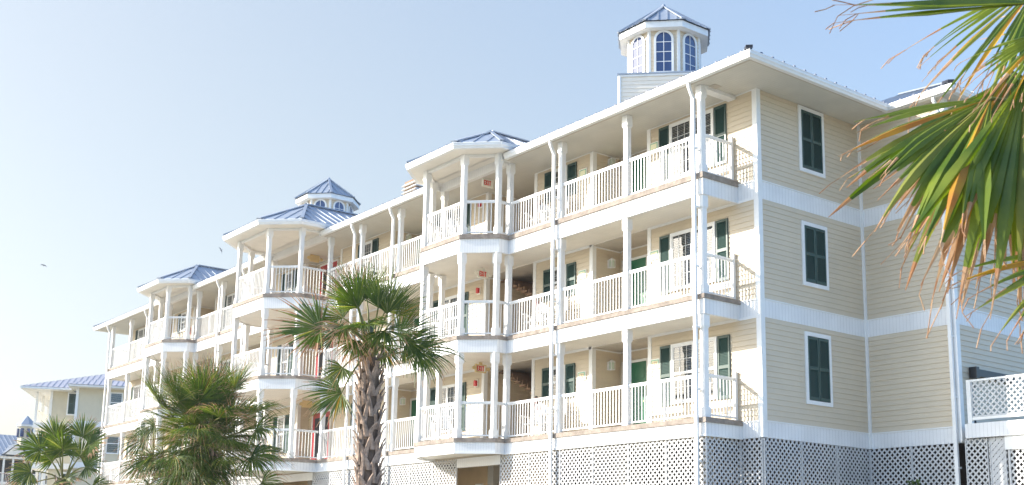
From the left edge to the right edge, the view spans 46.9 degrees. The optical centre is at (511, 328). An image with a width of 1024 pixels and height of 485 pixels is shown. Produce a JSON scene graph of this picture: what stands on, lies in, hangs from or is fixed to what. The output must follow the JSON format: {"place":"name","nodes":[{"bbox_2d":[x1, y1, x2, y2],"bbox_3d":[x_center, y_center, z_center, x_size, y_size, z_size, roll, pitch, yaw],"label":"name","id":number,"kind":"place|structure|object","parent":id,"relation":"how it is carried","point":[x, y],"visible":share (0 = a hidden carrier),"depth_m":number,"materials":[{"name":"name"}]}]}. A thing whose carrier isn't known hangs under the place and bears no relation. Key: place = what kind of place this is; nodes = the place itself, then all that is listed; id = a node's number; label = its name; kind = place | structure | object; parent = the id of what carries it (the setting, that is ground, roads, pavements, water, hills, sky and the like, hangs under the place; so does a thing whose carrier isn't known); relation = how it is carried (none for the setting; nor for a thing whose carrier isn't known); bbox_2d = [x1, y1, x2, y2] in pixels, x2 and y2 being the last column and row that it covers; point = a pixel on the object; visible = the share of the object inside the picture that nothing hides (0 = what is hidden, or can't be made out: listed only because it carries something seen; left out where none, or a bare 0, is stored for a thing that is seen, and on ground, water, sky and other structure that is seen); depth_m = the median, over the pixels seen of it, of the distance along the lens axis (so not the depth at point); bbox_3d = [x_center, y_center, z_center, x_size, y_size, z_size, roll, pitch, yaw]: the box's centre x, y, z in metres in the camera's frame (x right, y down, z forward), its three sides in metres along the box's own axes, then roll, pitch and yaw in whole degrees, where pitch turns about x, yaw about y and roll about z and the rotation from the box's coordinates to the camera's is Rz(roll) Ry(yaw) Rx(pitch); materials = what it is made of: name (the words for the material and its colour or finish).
{"place":"outdoors","nodes":[
{"label":"outdoors","id":0,"kind":"place"},
{"bbox_2d":[0,416,46,484],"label":"beach house","id":1,"kind":"structure","parent":0,"point":[8,453],"depth_m":108.91,"materials":[{"name":"white metal"}]},
{"bbox_2d":[20,374,124,484],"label":"apartment building","id":2,"kind":"structure","parent":0,"point":[71,399],"depth_m":88.20,"materials":[{"name":"white paint"}]},
{"bbox_2d":[66,392,75,415],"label":"window","id":3,"kind":"structure","parent":2,"relation":"in","point":[71,399],"depth_m":89.31,"materials":[{"name":"glass"}]},
{"bbox_2d":[106,437,119,453],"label":"window","id":4,"kind":"structure","parent":2,"relation":"in","point":[111,448],"depth_m":87.52,"materials":[{"name":"white paint"}]},
{"bbox_2d":[109,392,122,412],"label":"window","id":5,"kind":"structure","parent":2,"relation":"in","point":[115,397],"depth_m":88.19,"materials":[{"name":"glass"}]},
{"bbox_2d":[0,0,1023,436],"label":"sky","id":6,"kind":"structure","parent":0,"point":[136,135],"materials":[{"name":"blue"}]},
{"label":"ground","id":7,"kind":"structure","parent":0,"visible":0},
{"bbox_2d":[3,414,115,484],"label":"palm tree","id":8,"kind":"object","parent":7,"relation":"on","point":[55,445],"visible":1,"depth_m":26.82,"materials":[{"name":"green plant"}]},
{"bbox_2d":[110,351,295,484],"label":"palm tree","id":9,"kind":"object","parent":7,"relation":"on","point":[197,397],"visible":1,"depth_m":23.56,"materials":[{"name":"green plant"}]},
{"bbox_2d":[258,257,465,484],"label":"palm tree","id":10,"kind":"object","parent":7,"relation":"on","point":[368,452],"visible":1,"depth_m":16.80,"materials":[{"name":"green plant"}]},
{"bbox_2d":[93,4,1023,484],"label":"apartment building","id":11,"kind":"structure","parent":7,"relation":"on","point":[769,318],"depth_m":31.47,"materials":[{"name":"beige wood"}]},
{"bbox_2d":[125,441,136,472],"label":"window","id":12,"kind":"structure","parent":11,"relation":"in","point":[128,449],"depth_m":61.57,"materials":[{"name":"white paint"}]},
{"bbox_2d":[129,384,142,416],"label":"window","id":13,"kind":"structure","parent":11,"relation":"in","point":[133,389],"depth_m":62.03,"materials":[{"name":"white paint"}]},
{"bbox_2d":[134,327,147,358],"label":"window","id":14,"kind":"structure","parent":11,"relation":"in","point":[141,331],"depth_m":62.58,"materials":[{"name":"grey glass"}]},
{"bbox_2d":[177,311,186,333],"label":"window","id":15,"kind":"structure","parent":11,"relation":"in","point":[182,314],"depth_m":58.09,"materials":[{"name":"white paint"}]},
{"bbox_2d":[221,357,238,373],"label":"window","id":16,"kind":"structure","parent":11,"relation":"in","point":[228,360],"depth_m":53.08,"materials":[{"name":"white paint"}]},
{"bbox_2d":[223,290,242,328],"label":"window","id":17,"kind":"structure","parent":11,"relation":"in","point":[229,301],"depth_m":53.80,"materials":[{"name":"white paint"}]},
{"bbox_2d":[271,414,289,454],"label":"window","id":18,"kind":"structure","parent":11,"relation":"in","point":[286,420],"depth_m":47.87,"materials":[{"name":"white paint"}]},
{"bbox_2d":[276,342,293,374],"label":"window","id":19,"kind":"structure","parent":11,"relation":"in","point":[279,353],"depth_m":48.56,"materials":[{"name":"white glass"}]},
{"bbox_2d":[281,269,297,292],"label":"window","id":20,"kind":"structure","parent":11,"relation":"in","point":[294,272],"depth_m":49.13,"materials":[{"name":"white glass"}]},
{"bbox_2d":[299,400,314,407],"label":"emergency light","id":21,"kind":"object","parent":11,"relation":"attached to","point":[303,403],"visible":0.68,"depth_m":45.74,"materials":[{"name":"brown"}]},
{"bbox_2d":[307,254,322,262],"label":"emergency light","id":22,"kind":"object","parent":11,"relation":"attached to","point":[313,258],"visible":1,"depth_m":46.87,"materials":[{"name":"brown"}]},
{"bbox_2d":[310,409,331,459],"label":"door","id":23,"kind":"structure","parent":11,"relation":"in","point":[316,418],"depth_m":46.43,"materials":[{"name":"red paint"}]},
{"bbox_2d":[314,339,335,377],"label":"door","id":24,"kind":"structure","parent":11,"relation":"in","point":[321,355],"depth_m":47.04,"materials":[{"name":"red paint"}]},
{"bbox_2d":[318,258,339,296],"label":"door","id":25,"kind":"structure","parent":11,"relation":"in","point":[335,261],"depth_m":47.69,"materials":[{"name":"red paint"}]},
{"bbox_2d":[350,403,357,443],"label":"window","id":26,"kind":"structure","parent":11,"relation":"in","point":[351,403],"depth_m":43.49,"materials":[{"name":"white paint"}]},
{"bbox_2d":[354,319,373,358],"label":"window","id":27,"kind":"structure","parent":11,"relation":"in","point":[371,328],"depth_m":43.26,"materials":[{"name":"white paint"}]},
{"bbox_2d":[357,238,378,277],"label":"window","id":28,"kind":"structure","parent":11,"relation":"in","point":[374,244],"depth_m":43.92,"materials":[{"name":"white paint"}]},
{"bbox_2d":[399,397,405,404],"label":"wall lamp","id":29,"kind":"object","parent":11,"relation":"attached to","point":[402,401],"visible":1,"depth_m":42.05,"materials":[{"name":"white glass"}]},
{"bbox_2d":[405,233,411,240],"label":"wall lamp","id":30,"kind":"object","parent":11,"relation":"attached to","point":[408,236],"visible":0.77,"depth_m":43.21,"materials":[{"name":"white glass"}]},
{"bbox_2d":[408,398,416,448],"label":"door","id":31,"kind":"structure","parent":11,"relation":"in","point":[413,401],"depth_m":42.12,"materials":[{"name":"green paint"}]},
{"bbox_2d":[412,316,419,357],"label":"door","id":32,"kind":"structure","parent":11,"relation":"in","point":[415,318],"depth_m":42.77,"materials":[{"name":"green paint"}]},
{"bbox_2d":[415,234,421,264],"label":"door","id":33,"kind":"structure","parent":11,"relation":"in","point":[421,234],"depth_m":43.29,"materials":[{"name":"white paint"}]},
{"bbox_2d":[431,408,453,439],"bbox_3d":[-2.106,2.913,35.680,0.610,1.120,0.675,0,-11,7],"label":"porch chair","id":34,"kind":"object","parent":11,"relation":"on","point":[444,424],"visible":0.53,"depth_m":35.86,"materials":[{"name":"white paint"}]},
{"bbox_2d":[437,218,457,240],"bbox_3d":[-1.995,-3.006,36.826,0.610,1.120,0.675,0,-11,7],"label":"porch chair","id":35,"kind":"object","parent":11,"relation":"on","point":[446,229],"visible":0.38,"depth_m":37.06,"materials":[{"name":"white paint"}]},
{"bbox_2d":[429,382,465,434],"bbox_3d":[-2.131,2.629,38.595,0.075,1.570,2.040,9,-14,-36],"label":"window","id":36,"kind":"structure","parent":11,"relation":"in","point":[448,391],"depth_m":38.56,"materials":[{"name":"white glass"}]},
{"bbox_2d":[432,292,468,337],"bbox_3d":[-2.076,-0.296,39.161,0.075,1.570,2.040,9,-14,-36],"label":"window","id":37,"kind":"structure","parent":11,"relation":"in","point":[451,299],"depth_m":39.08,"materials":[{"name":"white glass"}]},
{"bbox_2d":[435,203,470,241],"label":"window","id":38,"kind":"structure","parent":11,"relation":"in","point":[469,204],"depth_m":39.63,"materials":[{"name":"white paint"}]},
{"bbox_2d":[473,380,478,387],"bbox_3d":[-1.156,1.741,37.465,0.098,0.240,0.180,9,-14,-36],"label":"fire alarm","id":39,"kind":"object","parent":11,"relation":"attached to","point":[475,383],"visible":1,"depth_m":37.43,"materials":[{"name":"red plastic"}]},
{"bbox_2d":[476,287,480,294],"bbox_3d":[-1.100,-1.224,38.039,0.098,0.240,0.180,9,-14,-36],"label":"fire alarm","id":40,"kind":"object","parent":11,"relation":"attached to","point":[478,290],"visible":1,"depth_m":38.00,"materials":[{"name":"red plastic"}]},
{"bbox_2d":[472,362,489,372],"bbox_3d":[-0.957,1.193,36.195,0.660,0.320,0.080,9,-14,-36],"label":"exit sign","id":41,"kind":"object","parent":11,"relation":"hanging from","point":[479,368],"visible":1,"depth_m":36.16,"materials":[{"name":"red"}]},
{"bbox_2d":[474,268,491,278],"bbox_3d":[-0.903,-1.732,36.761,0.660,0.320,0.080,9,-14,-36],"label":"exit sign","id":42,"kind":"object","parent":11,"relation":"hanging from","point":[483,273],"visible":1,"depth_m":36.74,"materials":[{"name":"red"}]},
{"bbox_2d":[482,178,492,188],"bbox_3d":[-0.765,-4.590,37.001,0.400,0.315,0.072,9,-14,-36],"label":"exit sign","id":43,"kind":"object","parent":11,"relation":"hanging from","point":[487,182],"visible":1,"depth_m":36.96,"materials":[{"name":"red"}]},
{"bbox_2d":[521,402,546,436],"bbox_3d":[0.657,2.633,33.966,0.610,1.120,0.675,-4,-12,24],"label":"porch chair","id":44,"kind":"object","parent":11,"relation":"on","point":[535,418],"visible":0.4,"depth_m":34.16,"materials":[{"name":"white paint"}]},
{"bbox_2d":[523,302,547,332],"bbox_3d":[0.712,-0.292,34.532,0.610,1.120,0.675,-4,-12,24],"label":"porch chair","id":45,"kind":"object","parent":11,"relation":"on","point":[536,317],"visible":0.44,"depth_m":34.74,"materials":[{"name":"white paint"}]},
{"bbox_2d":[524,203,548,226],"bbox_3d":[0.767,-3.286,35.111,0.610,1.120,0.675,-4,-12,24],"label":"porch chair","id":46,"kind":"object","parent":11,"relation":"on","point":[540,215],"visible":0.38,"depth_m":35.13,"materials":[{"name":"white paint"}]},
{"bbox_2d":[542,399,567,434],"bbox_3d":[1.199,2.547,33.466,0.675,1.120,0.610,4,-11,-14],"label":"porch chair","id":47,"kind":"object","parent":11,"relation":"on","point":[548,419],"visible":0.27,"depth_m":33.43,"materials":[{"name":"white paint"}]},
{"bbox_2d":[543,297,568,325],"bbox_3d":[1.254,-0.379,34.032,0.675,1.120,0.610,4,-11,-14],"label":"porch chair","id":48,"kind":"object","parent":11,"relation":"on","point":[554,314],"visible":0.27,"depth_m":34.01,"materials":[{"name":"white paint"}]},
{"bbox_2d":[545,196,569,221],"bbox_3d":[1.310,-3.373,34.611,0.675,1.120,0.610,4,-11,-14],"label":"porch chair","id":49,"kind":"object","parent":11,"relation":"on","point":[555,212],"visible":0.24,"depth_m":34.54,"materials":[{"name":"white paint"}]},
{"bbox_2d":[541,363,574,400],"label":"window","id":50,"kind":"structure","parent":11,"relation":"in","point":[569,369],"depth_m":33.98,"materials":[{"name":"white paint"}]},
{"bbox_2d":[543,262,575,301],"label":"window","id":51,"kind":"structure","parent":11,"relation":"in","point":[570,269],"depth_m":34.58,"materials":[{"name":"white paint"}]},
{"bbox_2d":[544,162,576,203],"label":"window","id":52,"kind":"structure","parent":11,"relation":"in","point":[571,169],"depth_m":35.16,"materials":[{"name":"white paint"}]},
{"bbox_2d":[578,371,585,380],"bbox_3d":[1.973,1.342,33.420,0.042,0.260,0.340,9,-14,-36],"label":"number plaque","id":53,"kind":"object","parent":11,"relation":"attached to","point":[581,375],"visible":1,"depth_m":33.39,"materials":[{"name":"white"}]},
{"bbox_2d":[578,269,586,279],"bbox_3d":[2.030,-1.563,33.983,0.037,0.260,0.340,9,-14,-36],"label":"number plaque","id":54,"kind":"object","parent":11,"relation":"attached to","point":[582,274],"visible":1,"depth_m":33.96,"materials":[{"name":"white"}]},
{"bbox_2d":[579,168,586,176],"bbox_3d":[2.085,-4.557,34.563,0.037,0.260,0.340,9,-14,-36],"label":"number plaque","id":55,"kind":"object","parent":11,"relation":"attached to","point":[582,172],"visible":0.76,"depth_m":34.55,"materials":[{"name":"white"}]},
{"bbox_2d":[607,359,614,370],"bbox_3d":[2.817,1.025,33.465,0.150,0.310,0.196,9,-14,-36],"label":"wall lamp","id":56,"kind":"object","parent":11,"relation":"attached to","point":[610,364],"visible":1,"depth_m":33.42,"materials":[{"name":"white glass"}]},
{"bbox_2d":[607,258,615,268],"bbox_3d":[2.871,-1.900,34.031,0.150,0.310,0.196,9,-14,-36],"label":"wall lamp","id":57,"kind":"object","parent":11,"relation":"attached to","point":[610,263],"visible":1,"depth_m":33.99,"materials":[{"name":"white glass"}]},
{"bbox_2d":[608,157,615,166],"bbox_3d":[2.927,-4.894,34.611,0.150,0.310,0.196,9,-14,-36],"label":"wall lamp","id":58,"kind":"object","parent":11,"relation":"attached to","point":[611,160],"visible":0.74,"depth_m":34.57,"materials":[{"name":"beige glass"}]},
{"bbox_2d":[622,254,646,307],"bbox_3d":[3.508,-0.961,33.606,0.088,2.200,1.080,9,-14,-36],"label":"door","id":59,"kind":"structure","parent":11,"relation":"in","point":[640,261],"depth_m":33.55,"materials":[{"name":"green paint"}]},
{"bbox_2d":[622,151,646,192],"bbox_3d":[3.573,-3.953,34.193,0.063,2.200,1.080,9,-14,-36],"label":"door","id":60,"kind":"structure","parent":11,"relation":"in","point":[646,151],"depth_m":34.14,"materials":[{"name":"green paint"}]},
{"bbox_2d":[622,358,647,424],"bbox_3d":[3.453,1.964,33.039,0.088,2.200,1.080,9,-14,-36],"label":"door","id":61,"kind":"structure","parent":11,"relation":"in","point":[639,367],"depth_m":32.97,"materials":[{"name":"green paint"}]},
{"bbox_2d":[650,249,658,260],"bbox_3d":[3.830,-1.977,31.671,0.037,0.260,0.340,9,-14,-36],"label":"number plaque","id":62,"kind":"object","parent":11,"relation":"attached to","point":[654,254],"visible":1,"depth_m":31.65,"materials":[{"name":"white plastic"}]},
{"bbox_2d":[650,141,658,150],"bbox_3d":[3.886,-4.971,32.250,0.037,0.260,0.340,9,-14,-36],"label":"wall lamp","id":63,"kind":"object","parent":11,"relation":"attached to","point":[654,145],"visible":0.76,"depth_m":32.22,"materials":[{"name":"white"}]},
{"bbox_2d":[650,358,659,368],"bbox_3d":[3.774,0.928,31.107,0.042,0.260,0.340,9,-14,-36],"label":"number plaque","id":64,"kind":"object","parent":11,"relation":"attached to","point":[654,363],"visible":1,"depth_m":31.09,"materials":[{"name":"white"}]},
{"bbox_2d":[659,104,726,183],"bbox_3d":[4.725,-4.832,31.074,0.075,1.590,2.420,9,-14,-36],"label":"window","id":65,"kind":"structure","parent":11,"relation":"in","point":[717,115],"depth_m":31.18,"materials":[{"name":"white paint"}]},
{"bbox_2d":[659,218,728,294],"bbox_3d":[4.669,-1.838,30.495,0.075,1.590,2.420,9,-14,-36],"label":"window","id":66,"kind":"structure","parent":11,"relation":"in","point":[718,231],"depth_m":30.63,"materials":[{"name":"white paint"}]},
{"bbox_2d":[660,334,730,406],"bbox_3d":[4.615,1.087,29.928,0.075,1.590,2.420,9,-14,-36],"label":"window","id":67,"kind":"structure","parent":11,"relation":"in","point":[720,355],"depth_m":30.08,"materials":[{"name":"white paint"}]},
{"bbox_2d":[797,104,825,178],"bbox_3d":[7.773,-4.850,30.606,1.020,1.780,0.045,9,-14,-36],"label":"window","id":68,"kind":"structure","parent":11,"relation":"in","point":[811,148],"depth_m":30.58,"materials":[{"name":"white paint"}]},
{"bbox_2d":[801,220,828,290],"bbox_3d":[7.717,-1.857,30.026,1.020,1.680,0.045,9,-14,-36],"label":"window","id":69,"kind":"structure","parent":11,"relation":"in","point":[814,237],"depth_m":30.00,"materials":[{"name":"white paint"}]},
{"bbox_2d":[804,331,832,407],"bbox_3d":[7.663,1.020,29.469,1.020,1.820,0.045,9,-14,-36],"label":"window","id":70,"kind":"structure","parent":11,"relation":"in","point":[817,347],"depth_m":29.45,"materials":[{"name":"white paint"}]},
{"bbox_2d":[903,478,924,484],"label":"bush","id":71,"kind":"object","parent":7,"relation":"on","point":[917,481],"visible":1,"depth_m":28.26,"materials":[{"name":"green plant"}]},
{"bbox_2d":[815,0,1023,352],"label":"palm tree","id":72,"kind":"object","parent":7,"relation":"on","point":[965,169],"visible":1,"depth_m":5.33,"materials":[{"name":"green plant"}]},
{"bbox_2d":[965,374,1023,484],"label":"raised deck","id":73,"kind":"structure","parent":7,"relation":"on","point":[1008,435],"depth_m":27.55,"materials":[{"name":"white paint"}]}
]}

